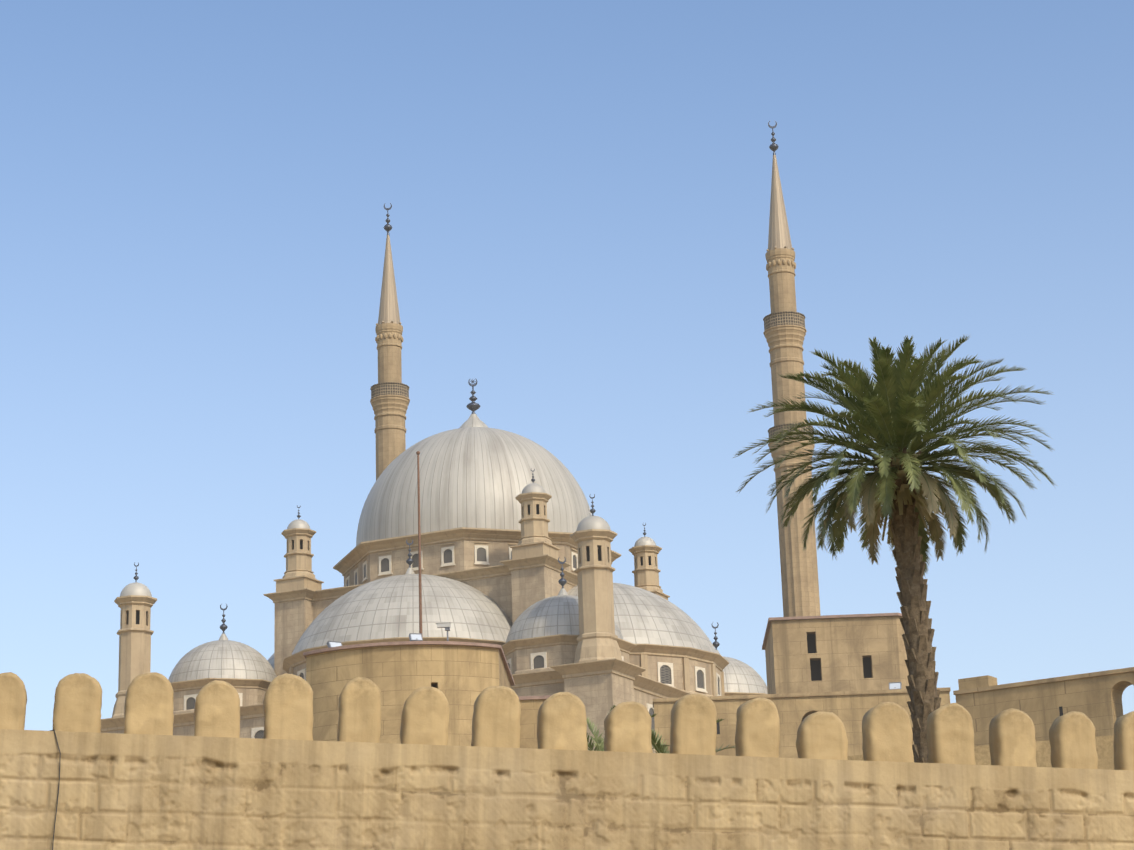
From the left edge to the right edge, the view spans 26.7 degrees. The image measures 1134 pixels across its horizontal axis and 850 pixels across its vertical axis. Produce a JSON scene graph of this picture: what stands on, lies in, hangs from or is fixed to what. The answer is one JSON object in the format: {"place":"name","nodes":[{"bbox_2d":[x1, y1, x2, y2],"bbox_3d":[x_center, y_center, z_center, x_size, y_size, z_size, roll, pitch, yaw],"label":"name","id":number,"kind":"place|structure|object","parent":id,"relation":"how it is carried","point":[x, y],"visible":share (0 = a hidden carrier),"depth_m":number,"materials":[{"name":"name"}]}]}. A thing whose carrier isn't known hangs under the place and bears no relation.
{"place":"outdoors","nodes":[
{"label":"outdoors","id":0,"kind":"place"},
{"bbox_2d":[0,0,1133,730],"label":"sky","id":1,"kind":"structure","parent":0,"point":[194,194],"materials":[{"name":"blue"}]},
{"bbox_2d":[889,682,901,689],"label":"floodlight","id":2,"kind":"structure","parent":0,"point":[894,685],"depth_m":121.56,"materials":[{"name":"grey"}]},
{"label":"ground","id":3,"kind":"structure","parent":0,"visible":0},
{"bbox_3d":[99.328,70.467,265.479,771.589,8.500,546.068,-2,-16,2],"label":"citadel terrace","id":4,"kind":"structure","parent":3,"relation":"on","visible":0},
{"bbox_2d":[370,203,409,479],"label":"minaret","id":5,"kind":"object","parent":4,"relation":"on","point":[389,400],"visible":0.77,"depth_m":238.51,"materials":[{"name":"stone"}]},
{"bbox_2d":[101,494,691,752],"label":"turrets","id":6,"kind":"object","parent":4,"relation":"on","point":[599,677],"depth_m":175.40,"materials":[{"name":"stone"}]},
{"bbox_2d":[168,604,276,713],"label":"small dome","id":7,"kind":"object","parent":6,"relation":"on","point":[247,672],"visible":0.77,"depth_m":190.69,"materials":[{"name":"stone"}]},
{"bbox_2d":[267,653,273,668],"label":"semi dome","id":8,"kind":"structure","parent":6,"relation":"on","point":[270,660],"depth_m":202.34,"materials":[{"name":"metal"}]},
{"bbox_2d":[282,538,512,680],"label":"half dome","id":9,"kind":"structure","parent":6,"relation":"on","point":[386,609],"depth_m":185.34,"materials":[{"name":"metal"}]},
{"bbox_2d":[263,468,669,675],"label":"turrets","id":10,"kind":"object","parent":6,"relation":"on","point":[521,581],"depth_m":193.87,"materials":[{"name":"stone"}]},
{"bbox_2d":[333,527,620,586],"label":"dome drum","id":11,"kind":"object","parent":10,"relation":"on","point":[451,550],"visible":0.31,"depth_m":194.45,"materials":[{"name":"stone"}]},
{"bbox_2d":[356,378,591,545],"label":"dome","id":12,"kind":"structure","parent":11,"relation":"on","point":[475,471],"depth_m":198.07,"materials":[{"name":"grey metal"}]},
{"bbox_2d":[501,557,636,673],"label":"small dome","id":13,"kind":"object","parent":6,"relation":"on","point":[543,634],"visible":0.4,"depth_m":177.83,"materials":[{"name":"metal"}]},
{"bbox_2d":[567,583,728,695],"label":"half dome","id":14,"kind":"structure","parent":6,"relation":"on","point":[675,647],"depth_m":190.17,"materials":[{"name":"metal"}]},
{"bbox_2d":[712,623,767,695],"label":"small dome","id":15,"kind":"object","parent":6,"relation":"on","point":[741,678],"visible":0.27,"depth_m":205.38,"materials":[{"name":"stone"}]},
{"bbox_2d":[303,641,550,748],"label":"apse wall","id":16,"kind":"structure","parent":4,"relation":"on","point":[461,676],"depth_m":97.95,"materials":[{"name":"stone"}]},
{"bbox_2d":[327,641,341,647],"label":"floodlight","id":17,"kind":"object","parent":16,"relation":"on","point":[333,644],"depth_m":99.38,"materials":[{"name":"grey"}]},
{"bbox_2d":[409,633,422,640],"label":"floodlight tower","id":18,"kind":"structure","parent":16,"relation":"on","point":[415,636],"depth_m":98.11,"materials":[{"name":"grey"}]},
{"bbox_2d":[416,451,422,638],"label":"flagpole","id":19,"kind":"object","parent":16,"relation":"on","point":[419,563],"visible":0.85,"depth_m":102.61,"materials":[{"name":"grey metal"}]},
{"bbox_2d":[435,622,450,640],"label":"cctv camera","id":20,"kind":"object","parent":16,"relation":"on","point":[446,625],"visible":0.83,"depth_m":98.93,"materials":[{"name":"grey"}]},
{"bbox_2d":[587,705,669,750],"bbox_3d":[1.131,8.794,59.650,4.579,3.492,4.710,-2,-16,2],"label":"date palm","id":21,"kind":"object","parent":4,"relation":"on","point":[598,744],"visible":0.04,"depth_m":60.13,"materials":[{"name":"green plant"}]},
{"bbox_2d":[651,718,734,752],"bbox_3d":[2.790,8.947,60.060,4.695,3.320,4.616,-2,-16,2],"label":"date palm","id":22,"kind":"object","parent":4,"relation":"on","point":[654,741],"visible":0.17,"depth_m":59.50,"materials":[{"name":"green plant"}]},
{"bbox_2d":[763,121,820,616],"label":"minaret","id":23,"kind":"object","parent":4,"relation":"on","point":[785,331],"visible":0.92,"depth_m":218.74,"materials":[{"name":"stone"}]},
{"bbox_2d":[653,687,950,757],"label":"wall","id":24,"kind":"structure","parent":4,"relation":"on","point":[849,709],"depth_m":121.00,"materials":[{"name":"stone"}]},
{"bbox_2d":[762,613,908,693],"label":"stone building","id":25,"kind":"structure","parent":4,"relation":"on","point":[836,653],"depth_m":130.92,"materials":[{"name":"stone"}]},
{"bbox_2d":[733,335,1055,762],"bbox_3d":[8.860,4.424,62.703,8.668,13.080,8.340,-2,-16,2],"label":"date palm","id":26,"kind":"object","parent":4,"relation":"on","point":[891,410],"visible":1,"depth_m":62.58,"materials":[{"name":"green plant"}]},
{"bbox_2d":[847,735,1113,769],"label":"retaining wall","id":27,"kind":"structure","parent":4,"relation":"on","point":[1105,749],"depth_m":79.79,"materials":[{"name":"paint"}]},
{"bbox_2d":[953,667,1133,745],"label":"stone wall","id":28,"kind":"structure","parent":4,"relation":"on","point":[1095,698],"depth_m":107.69,"materials":[{"name":"stone"}]},
{"bbox_3d":[6.134,15.238,50.174,86.000,16.001,2.550,4,-17,-10],"label":"citadel curtain wall","id":29,"kind":"object","parent":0,"visible":0},
{"bbox_2d":[50,729,60,849],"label":"cable","id":30,"kind":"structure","parent":29,"relation":"attached to","point":[58,787],"depth_m":47.84,"materials":[{"name":"grey"}]},
{"bbox_2d":[0,729,1133,849],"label":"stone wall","id":31,"kind":"structure","parent":29,"relation":"attached to","point":[119,791],"depth_m":49.55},
{"bbox_2d":[0,672,1133,769],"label":"battlements","id":32,"kind":"object","parent":29,"relation":"on","point":[887,734],"visible":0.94,"depth_m":50.36,"materials":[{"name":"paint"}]}
]}

